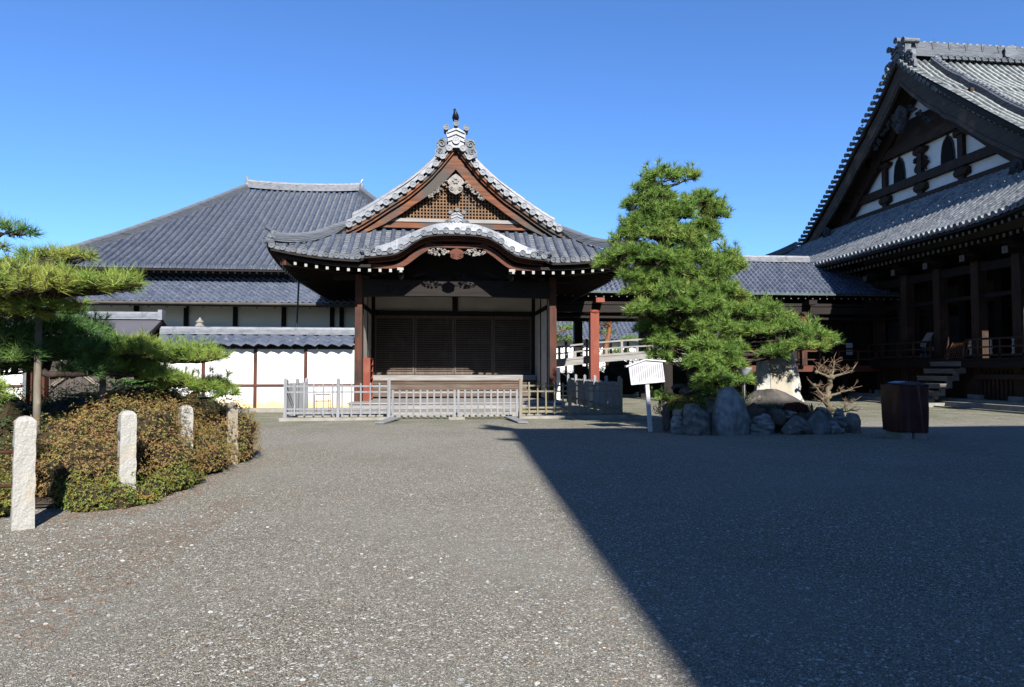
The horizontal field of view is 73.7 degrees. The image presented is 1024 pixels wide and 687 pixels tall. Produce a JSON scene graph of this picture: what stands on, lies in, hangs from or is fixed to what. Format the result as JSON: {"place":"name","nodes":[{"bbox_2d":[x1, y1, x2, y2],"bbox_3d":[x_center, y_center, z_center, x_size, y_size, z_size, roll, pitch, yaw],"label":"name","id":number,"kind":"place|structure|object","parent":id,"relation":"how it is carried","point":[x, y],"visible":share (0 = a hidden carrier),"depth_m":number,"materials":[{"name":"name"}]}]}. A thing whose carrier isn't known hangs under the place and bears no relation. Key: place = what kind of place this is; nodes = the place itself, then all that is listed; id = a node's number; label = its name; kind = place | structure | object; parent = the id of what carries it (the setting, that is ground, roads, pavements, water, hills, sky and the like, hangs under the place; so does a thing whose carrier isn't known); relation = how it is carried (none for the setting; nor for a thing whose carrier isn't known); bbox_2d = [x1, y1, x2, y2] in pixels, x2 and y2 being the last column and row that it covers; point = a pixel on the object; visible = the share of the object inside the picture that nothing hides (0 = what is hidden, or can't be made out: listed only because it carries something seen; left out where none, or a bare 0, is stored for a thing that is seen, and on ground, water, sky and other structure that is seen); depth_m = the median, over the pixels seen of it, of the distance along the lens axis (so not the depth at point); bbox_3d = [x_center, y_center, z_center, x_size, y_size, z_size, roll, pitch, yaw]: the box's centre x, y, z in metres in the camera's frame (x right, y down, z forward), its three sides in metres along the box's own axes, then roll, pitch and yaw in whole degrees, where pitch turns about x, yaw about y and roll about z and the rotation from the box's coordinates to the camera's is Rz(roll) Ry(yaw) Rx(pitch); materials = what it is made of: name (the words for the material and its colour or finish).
{"place":"outdoors","nodes":[
{"label":"outdoors","id":0,"kind":"place"},
{"bbox_2d":[0,479,57,506],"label":"soil","id":1,"kind":"structure","parent":0,"point":[41,501],"depth_m":8.06,"materials":[{"name":"brown soil"}]},
{"bbox_2d":[0,463,11,516],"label":"shrub","id":2,"kind":"object","parent":1,"relation":"on","point":[5,503],"visible":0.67,"depth_m":7.38,"materials":[{"name":"green plant"}]},
{"bbox_2d":[33,311,41,433],"bbox_3d":[-6.025,0.707,8.671,0.106,2.511,0.092,0,-2,-6],"label":"prop post","id":3,"kind":"object","parent":1,"relation":"on","point":[37,386],"visible":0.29,"depth_m":8.65,"materials":[{"name":"grey wood"}]},
{"bbox_2d":[99,376,105,411],"bbox_3d":[-5.806,1.194,9.685,0.112,1.611,0.098,0,-2,-6],"label":"prop post","id":4,"kind":"object","parent":1,"relation":"on","point":[102,385],"visible":0.17,"depth_m":9.67,"materials":[{"name":"grey wood"}]},
{"bbox_2d":[0,211,244,410],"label":"spreading pine","id":5,"kind":"object","parent":1,"relation":"on","point":[29,285],"visible":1,"depth_m":8.97,"materials":[{"name":"green plant"}]},
{"bbox_2d":[0,374,251,478],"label":"hedge","id":6,"kind":"object","parent":1,"relation":"on","point":[14,409],"visible":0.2,"depth_m":10.06,"materials":[{"name":"green plant"}]},
{"bbox_2d":[49,460,207,512],"bbox_3d":[-4.503,1.712,8.521,0.981,0.620,2.210,-1,-2,24],"label":"shrub","id":7,"kind":"object","parent":1,"relation":"on","point":[84,497],"visible":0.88,"depth_m":7.87,"materials":[{"name":"green plant"}]},
{"bbox_2d":[0,380,264,501],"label":"azalea bush","id":8,"kind":"object","parent":1,"relation":"on","point":[86,446],"visible":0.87,"depth_m":9.03,"materials":[{"name":"green plant"}]},
{"bbox_2d":[97,377,181,402],"bbox_3d":[-6.498,0.945,12.041,1.495,0.794,1.076,0,-2,-6],"label":"green shrub","id":9,"kind":"object","parent":1,"relation":"on","point":[122,380],"visible":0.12,"depth_m":11.83,"materials":[{"name":"green plant"}]},
{"bbox_2d":[0,392,1023,686],"bbox_3d":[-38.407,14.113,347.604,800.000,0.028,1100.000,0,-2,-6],"label":"ground","id":10,"kind":"structure","parent":0,"point":[956,456],"depth_m":5.64,"materials":[{"name":"grey gravel"}]},
{"bbox_2d":[0,325,25,399],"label":"boundary wall","id":11,"kind":"structure","parent":10,"relation":"on","point":[17,381],"depth_m":24.19,"materials":[{"name":"white paint"}]},
{"bbox_2d":[10,416,36,530],"bbox_3d":[-4.919,1.338,6.879,0.198,1.220,0.198,2,-3,-39],"label":"stone bollard","id":12,"kind":"object","parent":10,"relation":"on","point":[22,515],"visible":0.94,"depth_m":6.81,"materials":[{"name":"stone"}]},
{"bbox_2d":[0,484,11,487],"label":"iron rail","id":13,"kind":"object","parent":12,"relation":"attached to","point":[6,486],"depth_m":6.82,"materials":[{"name":"brown metal"}]},
{"bbox_2d":[0,450,12,453],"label":"iron rail","id":14,"kind":"object","parent":12,"relation":"attached to","point":[6,451],"depth_m":6.83,"materials":[{"name":"brown metal"}]},
{"bbox_2d":[8,310,166,404],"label":"wall gate","id":15,"kind":"structure","parent":10,"relation":"on","point":[133,322],"depth_m":25.23,"materials":[{"name":"grey tile"}]},
{"bbox_2d":[49,360,133,402],"bbox_3d":[-15.428,1.212,25.348,3.280,2.400,0.090,0,-2,-6],"label":"gate door","id":16,"kind":"structure","parent":15,"relation":"in","point":[65,382],"depth_m":25.24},
{"bbox_2d":[117,410,136,491],"bbox_3d":[-4.583,1.393,8.121,0.187,1.200,0.187,2,-3,-39],"label":"stone bollard","id":17,"kind":"object","parent":10,"relation":"on","point":[127,440],"visible":0.73,"depth_m":8.06,"materials":[{"name":"stone"}]},
{"bbox_2d":[178,405,193,447],"bbox_3d":[-4.715,1.470,9.855,0.178,1.170,0.176,2,-3,-39],"label":"stone bollard","id":18,"kind":"object","parent":10,"relation":"on","point":[188,414],"visible":0.4,"depth_m":9.81,"materials":[{"name":"stone"}]},
{"bbox_2d":[41,176,376,339],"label":"temple quarters","id":19,"kind":"structure","parent":10,"relation":"on","point":[210,262],"depth_m":36.75,"materials":[{"name":"tile"}]},
{"bbox_2d":[296,281,309,326],"bbox_3d":[-8.079,0.060,26.287,0.496,4.969,0.061,0,-2,-6],"label":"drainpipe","id":20,"kind":"object","parent":19,"relation":"attached to","point":[298,301],"visible":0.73,"depth_m":26.31,"materials":[{"name":"black metal"}]},
{"bbox_2d":[226,402,237,464],"bbox_3d":[-4.714,1.549,11.484,0.181,1.130,0.179,1,-2,-31],"label":"stone bollard","id":21,"kind":"object","parent":10,"relation":"on","point":[231,410],"visible":0.63,"depth_m":11.43,"materials":[{"name":"beige stone"}]},
{"bbox_2d":[158,326,354,412],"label":"boundary wall","id":22,"kind":"structure","parent":10,"relation":"on","point":[264,363],"depth_m":25.14,"materials":[{"name":"white paint"}]},
{"bbox_2d":[195,318,204,326],"bbox_3d":[-12.063,0.767,26.325,0.480,3.560,0.480,0,-2,-6],"label":"stone finial","id":23,"kind":"object","parent":22,"relation":"on","point":[199,322],"visible":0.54,"depth_m":26.29,"materials":[{"name":"beige stone"}]},
{"bbox_2d":[287,377,307,416],"bbox_3d":[-7.133,1.771,22.680,0.109,1.250,3.350,0,-2,-6],"label":"picket fence","id":24,"kind":"object","parent":10,"relation":"on","point":[298,400],"visible":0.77,"depth_m":22.48,"materials":[{"name":"grey wood"}]},
{"bbox_2d":[314,394,330,411],"bbox_3d":[-6.320,1.993,22.788,0.470,0.604,0.420,0,-2,-6],"label":"wire stand","id":25,"kind":"object","parent":10,"relation":"on","point":[328,400],"visible":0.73,"depth_m":22.61,"materials":[{"name":"metal"}]},
{"bbox_2d":[279,378,390,420],"bbox_3d":[-5.438,1.734,21.092,3.330,1.350,0.380,0,-2,-6],"label":"picket fence","id":26,"kind":"object","parent":10,"relation":"on","point":[337,408],"visible":0.97,"depth_m":21.02,"materials":[{"name":"wood"}]},
{"bbox_2d":[392,389,455,416],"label":"picket gate","id":27,"kind":"structure","parent":26,"relation":"attached to","point":[406,413],"depth_m":21.34,"materials":[{"name":"grey wood"}]},
{"bbox_2d":[375,417,400,423],"bbox_3d":[-3.686,2.284,20.375,0.300,0.085,1.505,0,-2,9],"label":"ramp board","id":28,"kind":"object","parent":10,"relation":"on","point":[386,420],"visible":1,"depth_m":20.19,"materials":[{"name":"white wood"}]},
{"bbox_2d":[262,120,633,416],"bbox_3d":[-2.555,-2.756,29.641,13.279,11.040,13.750,0,-2,-6],"label":"entrance porch","id":29,"kind":"object","parent":10,"relation":"on","point":[454,263],"visible":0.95,"depth_m":26.21,"materials":[{"name":"tile"}]},
{"bbox_2d":[363,358,372,400],"bbox_3d":[-5.569,1.377,26.446,0.260,1.620,1.220,0,-2,-6],"label":"shoe rack","id":30,"kind":"object","parent":29,"relation":"on","point":[367,371],"visible":0.81,"depth_m":25.85,"materials":[{"name":"paint"}]},
{"bbox_2d":[375,315,414,374],"bbox_3d":[-5.091,0.064,29.611,1.695,2.560,0.072,0,-2,-6],"label":"door","id":31,"kind":"structure","parent":29,"relation":"in","point":[394,335],"depth_m":29.61,"materials":[{"name":"brown wood"}]},
{"bbox_2d":[415,316,453,374],"bbox_3d":[-3.389,0.072,29.829,1.695,2.560,0.072,0,-2,-6],"label":"door","id":32,"kind":"structure","parent":29,"relation":"in","point":[434,335],"depth_m":29.83,"materials":[{"name":"brown wood"}]},
{"bbox_2d":[452,108,458,121],"bbox_3d":[-2.117,-8.607,25.873,0.262,0.559,0.288,1,-2,-25],"label":"crow","id":33,"kind":"object","parent":29,"relation":"on","point":[455,116],"visible":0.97,"depth_m":25.81,"materials":[{"name":"black"}]},
{"bbox_2d":[454,316,492,373],"bbox_3d":[-1.681,0.078,29.987,1.695,2.560,0.072,0,-2,-6],"label":"door","id":34,"kind":"structure","parent":29,"relation":"in","point":[473,335],"depth_m":29.99,"materials":[{"name":"brown wood"}]},
{"bbox_2d":[493,316,531,373],"bbox_3d":[0.020,0.086,30.205,1.695,2.560,0.072,0,-2,-6],"label":"door","id":35,"kind":"structure","parent":29,"relation":"in","point":[512,344],"depth_m":30.20,"materials":[{"name":"brown wood"}]},
{"bbox_2d":[449,417,464,419],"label":"door stop stone","id":36,"kind":"object","parent":10,"relation":"on","point":[456,418],"visible":0.71,"depth_m":21.25,"materials":[{"name":"beige stone"}]},
{"bbox_2d":[0,434,1023,686],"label":"loose pebbles","id":37,"kind":"object","parent":10,"relation":"on","point":[472,588],"visible":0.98,"depth_m":4.96,"materials":[{"name":"grey gravel"}]},
{"bbox_2d":[0,458,1023,686],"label":"fallen needles","id":38,"kind":"object","parent":10,"relation":"on","point":[43,626],"visible":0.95,"depth_m":5.29,"materials":[{"name":"brown plant"}]},
{"bbox_2d":[504,416,527,422],"bbox_3d":[0.106,2.293,20.617,0.300,0.085,1.620,1,-2,-15],"label":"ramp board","id":39,"kind":"object","parent":10,"relation":"on","point":[515,419],"visible":1,"depth_m":20.43,"materials":[{"name":"white wood"}]},
{"bbox_2d":[557,321,583,341],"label":"garden pine","id":40,"kind":"object","parent":10,"relation":"on","point":[566,327],"visible":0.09,"depth_m":47.33,"materials":[{"name":"green plant"}]},
{"bbox_2d":[518,377,627,418],"bbox_3d":[1.952,1.764,21.908,3.500,1.350,0.380,0,-2,-6],"label":"picket fence","id":41,"kind":"object","parent":10,"relation":"on","point":[570,407],"visible":0.98,"depth_m":21.84,"materials":[{"name":"wood"}]},
{"bbox_2d":[457,389,517,415],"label":"picket gate","id":42,"kind":"structure","parent":41,"relation":"attached to","point":[459,413],"depth_m":21.55,"materials":[{"name":"grey wood"}]},
{"bbox_2d":[567,374,619,414],"bbox_3d":[3.022,1.871,26.567,0.109,1.330,8.850,0,-2,-6],"label":"picket fence","id":43,"kind":"object","parent":10,"relation":"on","point":[583,396],"visible":0.69,"depth_m":25.66,"materials":[{"name":"grey wood"}]},
{"bbox_2d":[583,322,632,363],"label":"garden pine","id":44,"kind":"object","parent":10,"relation":"on","point":[608,334],"visible":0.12,"depth_m":48.03,"materials":[{"name":"orange plant"}]},
{"bbox_2d":[560,353,688,394],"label":"garden bush","id":45,"kind":"object","parent":10,"relation":"on","point":[613,370],"visible":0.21,"depth_m":41.62,"materials":[{"name":"green plant"}]},
{"bbox_2d":[618,331,650,351],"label":"garden pine","id":46,"kind":"object","parent":10,"relation":"on","point":[628,337],"visible":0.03,"depth_m":51.45,"materials":[{"name":"green plant"}]},
{"bbox_2d":[557,321,718,376],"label":"garden hall","id":47,"kind":"structure","parent":10,"relation":"on","point":[623,329],"depth_m":63.25,"materials":[{"name":"white paint"}]},
{"bbox_2d":[625,359,665,431],"bbox_3d":[3.358,1.305,17.195,1.039,1.834,0.158,0,-2,-6],"label":"notice sign","id":48,"kind":"object","parent":10,"relation":"on","point":[647,372],"visible":1,"depth_m":17.19,"materials":[{"name":"white paint"}]},
{"bbox_2d":[662,406,669,430],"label":"rock","id":49,"kind":"object","parent":10,"relation":"on","point":[666,418],"visible":1,"depth_m":16.94,"materials":[{"name":"grey stone"}]},
{"bbox_2d":[650,384,692,428],"bbox_3d":[4.179,1.674,17.806,1.363,1.256,0.718,0,-2,-6],"label":"shrub","id":50,"kind":"object","parent":10,"relation":"on","point":[683,389],"visible":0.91,"depth_m":17.85,"materials":[{"name":"green plant"}]},
{"bbox_2d":[671,414,682,433],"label":"rock","id":51,"kind":"object","parent":10,"relation":"on","point":[676,423],"visible":0.77,"depth_m":16.58,"materials":[{"name":"grey stone"}]},
{"bbox_2d":[672,408,683,416],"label":"rock","id":52,"kind":"object","parent":51,"relation":"on","point":[676,411],"visible":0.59,"depth_m":16.87,"materials":[{"name":"beige stone"}]},
{"bbox_2d":[682,403,711,435],"bbox_3d":[4.487,1.911,16.546,0.728,0.928,0.674,-1,-2,16],"label":"rock","id":53,"kind":"object","parent":10,"relation":"on","point":[696,420],"visible":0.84,"depth_m":16.29,"materials":[{"name":"grey stone"}]},
{"bbox_2d":[652,385,750,419],"bbox_3d":[5.063,1.562,17.877,2.685,1.053,1.374,0,-2,2],"label":"green shrub","id":54,"kind":"object","parent":10,"relation":"on","point":[665,404],"visible":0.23,"depth_m":17.85,"materials":[{"name":"green plant"}]},
{"bbox_2d":[700,397,715,419],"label":"rock","id":55,"kind":"object","parent":10,"relation":"on","point":[708,409],"visible":0.18,"depth_m":17.01,"materials":[{"name":"grey stone"}]},
{"bbox_2d":[666,392,714,411],"bbox_3d":[4.553,1.520,17.242,1.358,0.619,0.916,0,-2,-6],"label":"shrub","id":56,"kind":"object","parent":55,"relation":"on","point":[679,403],"visible":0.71,"depth_m":17.11,"materials":[{"name":"green plant"}]},
{"bbox_2d":[590,156,844,395],"bbox_3d":[5.404,-1.342,17.701,6.994,7.183,2.775,0,-2,-6],"label":"pine tree","id":57,"kind":"object","parent":10,"relation":"on","point":[663,278],"visible":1,"depth_m":17.18,"materials":[{"name":"green plant"}]},
{"bbox_2d":[556,255,900,399],"bbox_3d":[10.157,-0.953,36.090,18.700,7.700,6.600,0,-2,-6],"label":"covered corridor","id":58,"kind":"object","parent":10,"relation":"on","point":[804,284],"visible":0.43,"depth_m":35.00,"materials":[{"name":"tile"}]},
{"bbox_2d":[809,314,822,341],"bbox_3d":[15.650,-0.639,35.080,0.700,1.760,0.110,0,-2,-6],"label":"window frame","id":59,"kind":"structure","parent":58,"relation":"in","point":[813,316],"depth_m":35.05,"materials":[{"name":"brown wood"}]},
{"bbox_2d":[841,315,855,347],"bbox_3d":[17.390,-0.633,35.271,0.700,1.760,0.110,0,-2,-6],"label":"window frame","id":60,"kind":"structure","parent":58,"relation":"in","point":[848,329],"depth_m":35.22,"materials":[{"name":"brown wood"}]},
{"bbox_2d":[846,343,852,347],"bbox_3d":[17.373,0.104,35.163,0.350,0.260,0.010,0,-2,-6],"label":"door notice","id":61,"kind":"object","parent":58,"relation":"attached to","point":[849,345],"depth_m":35.16,"materials":[{"name":"paper"}]},
{"bbox_2d":[711,386,749,435],"bbox_3d":[5.291,1.713,16.483,0.978,1.357,0.613,0,-2,-6],"label":"rock","id":62,"kind":"object","parent":10,"relation":"on","point":[730,416],"visible":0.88,"depth_m":16.28,"materials":[{"name":"grey stone"}]},
{"bbox_2d":[746,402,767,418],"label":"rock","id":63,"kind":"object","parent":10,"relation":"on","point":[754,409],"visible":0.28,"depth_m":17.05,"materials":[{"name":"grey stone"}]},
{"bbox_2d":[737,368,751,402],"bbox_3d":[5.863,1.265,17.213,0.380,1.310,0.374,0,-2,-6],"label":"garden lamp","id":64,"kind":"object","parent":63,"relation":"on","point":[745,371],"visible":0.81,"depth_m":17.14,"materials":[{"name":"plastic"}]},
{"bbox_2d":[758,403,820,411],"bbox_3d":[7.077,1.653,17.246,2.028,0.336,0.570,0,-2,-6],"label":"strap leaf plant","id":65,"kind":"object","parent":63,"relation":"on","point":[778,407],"visible":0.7,"depth_m":17.14,"materials":[{"name":"green plant"}]},
{"bbox_2d":[750,413,774,434],"bbox_3d":[6.096,2.065,16.540,0.654,0.752,0.480,0,-2,-6],"label":"rock","id":66,"kind":"object","parent":10,"relation":"on","point":[763,424],"visible":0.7,"depth_m":16.42,"materials":[{"name":"grey stone"}]},
{"bbox_2d":[754,347,803,401],"bbox_3d":[7.324,1.008,18.663,1.474,1.957,0.360,0,-2,-6],"label":"inscribed stone","id":67,"kind":"object","parent":10,"relation":"on","point":[781,374],"visible":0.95,"depth_m":18.50,"materials":[{"name":"grey stone"}]},
{"bbox_2d":[745,389,813,430],"bbox_3d":[6.941,1.907,17.784,2.090,1.464,0.958,0,-2,5],"label":"rock","id":68,"kind":"object","parent":10,"relation":"on","point":[768,396],"visible":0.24,"depth_m":17.55,"materials":[{"name":"grey stone"}]},
{"bbox_2d":[780,415,811,434],"bbox_3d":[6.894,2.080,16.674,0.767,0.649,0.606,0,-2,-6],"label":"rock","id":69,"kind":"object","parent":10,"relation":"on","point":[796,425],"visible":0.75,"depth_m":16.49,"materials":[{"name":"grey stone"}]},
{"bbox_2d":[767,408,786,426],"bbox_3d":[6.504,1.835,16.910,0.533,0.484,0.381,-1,-2,31],"label":"rock","id":70,"kind":"object","parent":69,"relation":"on","point":[778,416],"visible":0.71,"depth_m":16.77,"materials":[{"name":"grey stone"}]},
{"bbox_2d":[782,409,798,418],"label":"rock","id":71,"kind":"object","parent":69,"relation":"on","point":[789,414],"visible":0.69,"depth_m":16.87,"materials":[{"name":"grey stone"}]},
{"bbox_2d":[781,402,809,413],"bbox_3d":[7.122,1.607,17.140,0.790,0.332,0.532,0,-2,-6],"label":"red leaved plant","id":72,"kind":"object","parent":71,"relation":"on","point":[798,407],"visible":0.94,"depth_m":17.02,"materials":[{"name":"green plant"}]},
{"bbox_2d":[807,410,831,434],"bbox_3d":[7.468,1.975,16.708,0.590,0.679,0.542,0,-2,-6],"label":"rock","id":73,"kind":"object","parent":10,"relation":"on","point":[819,422],"visible":0.72,"depth_m":16.57,"materials":[{"name":"stone"}]},
{"bbox_2d":[813,407,830,417],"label":"rock","id":74,"kind":"object","parent":10,"relation":"on","point":[825,412],"visible":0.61,"depth_m":17.02,"materials":[{"name":"grey stone"}]},
{"bbox_2d":[806,355,859,417],"bbox_3d":[8.413,1.141,17.917,1.506,1.837,0.665,0,-2,-6],"label":"bare tree","id":75,"kind":"object","parent":10,"relation":"on","point":[827,395],"visible":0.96,"depth_m":17.92,"materials":[{"name":"brown plant"}]},
{"bbox_2d":[828,418,843,434],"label":"rock","id":76,"kind":"object","parent":10,"relation":"on","point":[836,428],"visible":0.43,"depth_m":16.60,"materials":[{"name":"grey stone"}]},
{"bbox_2d":[832,408,846,427],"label":"rock","id":77,"kind":"object","parent":10,"relation":"on","point":[839,417],"visible":0.78,"depth_m":16.91,"materials":[{"name":"grey stone"}]},
{"bbox_2d":[845,412,860,432],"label":"rock","id":78,"kind":"object","parent":10,"relation":"on","point":[853,422],"visible":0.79,"depth_m":16.89,"materials":[{"name":"grey stone"}]},
{"bbox_2d":[766,37,1023,411],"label":"hall","id":79,"kind":"structure","parent":10,"relation":"on","point":[922,210],"depth_m":33.10,"materials":[{"name":"tile"}]},
{"bbox_2d":[893,156,905,183],"bbox_3d":[21.467,-9.667,37.854,0.060,1.523,0.991,0,-2,-6],"label":"cusped window","id":80,"kind":"structure","parent":79,"relation":"in","point":[899,169],"depth_m":37.78,"materials":[{"name":"brown wood"}]},
{"bbox_2d":[916,343,933,358],"bbox_3d":[19.448,0.387,32.311,0.250,0.750,2.450,0,-2,-6],"label":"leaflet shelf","id":81,"kind":"object","parent":79,"relation":"on","point":[922,352],"visible":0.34,"depth_m":32.08,"materials":[{"name":"brown wood"}]},
{"bbox_2d":[920,332,933,353],"bbox_3d":[19.446,0.126,32.018,0.080,1.250,1.050,0,-2,-6],"label":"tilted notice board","id":82,"kind":"object","parent":79,"relation":"on","point":[928,336],"visible":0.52,"depth_m":31.97,"materials":[{"name":"grey wood"}]},
{"bbox_2d":[941,134,955,163],"bbox_3d":[21.862,-9.795,34.278,0.060,1.523,0.991,0,-2,-6],"label":"cusped window","id":83,"kind":"structure","parent":79,"relation":"in","point":[948,148],"depth_m":34.23,"materials":[{"name":"brown wood"}]},
{"bbox_2d":[944,342,969,357],"bbox_3d":[19.415,0.286,29.647,0.481,0.721,1.299,0,-2,-6],"label":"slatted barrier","id":84,"kind":"object","parent":79,"relation":"on","point":[952,346],"visible":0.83,"depth_m":29.83,"materials":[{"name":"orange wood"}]},
{"bbox_2d":[880,381,928,438],"bbox_3d":[9.086,1.527,15.791,0.706,1.324,0.716,0,-2,-6],"label":"covered stand","id":85,"kind":"object","parent":10,"relation":"on","point":[905,409],"visible":1,"depth_m":15.49,"materials":[{"name":"brown plastic"}]},
{"bbox_2d":[803,396,1023,413],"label":"gutter kerb","id":86,"kind":"structure","parent":10,"relation":"on","point":[1014,412],"depth_m":26.84,"materials":[{"name":"stone"}]},
{"bbox_2d":[0,0,1023,264],"label":"sky","id":87,"kind":"structure","parent":0,"point":[116,115],"materials":[{"name":"blue"}]},
{"bbox_2d":[557,338,683,399],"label":"arched bridge","id":88,"kind":"structure","parent":0,"point":[605,357],"depth_m":33.53,"materials":[{"name":"white paint"}]}
]}

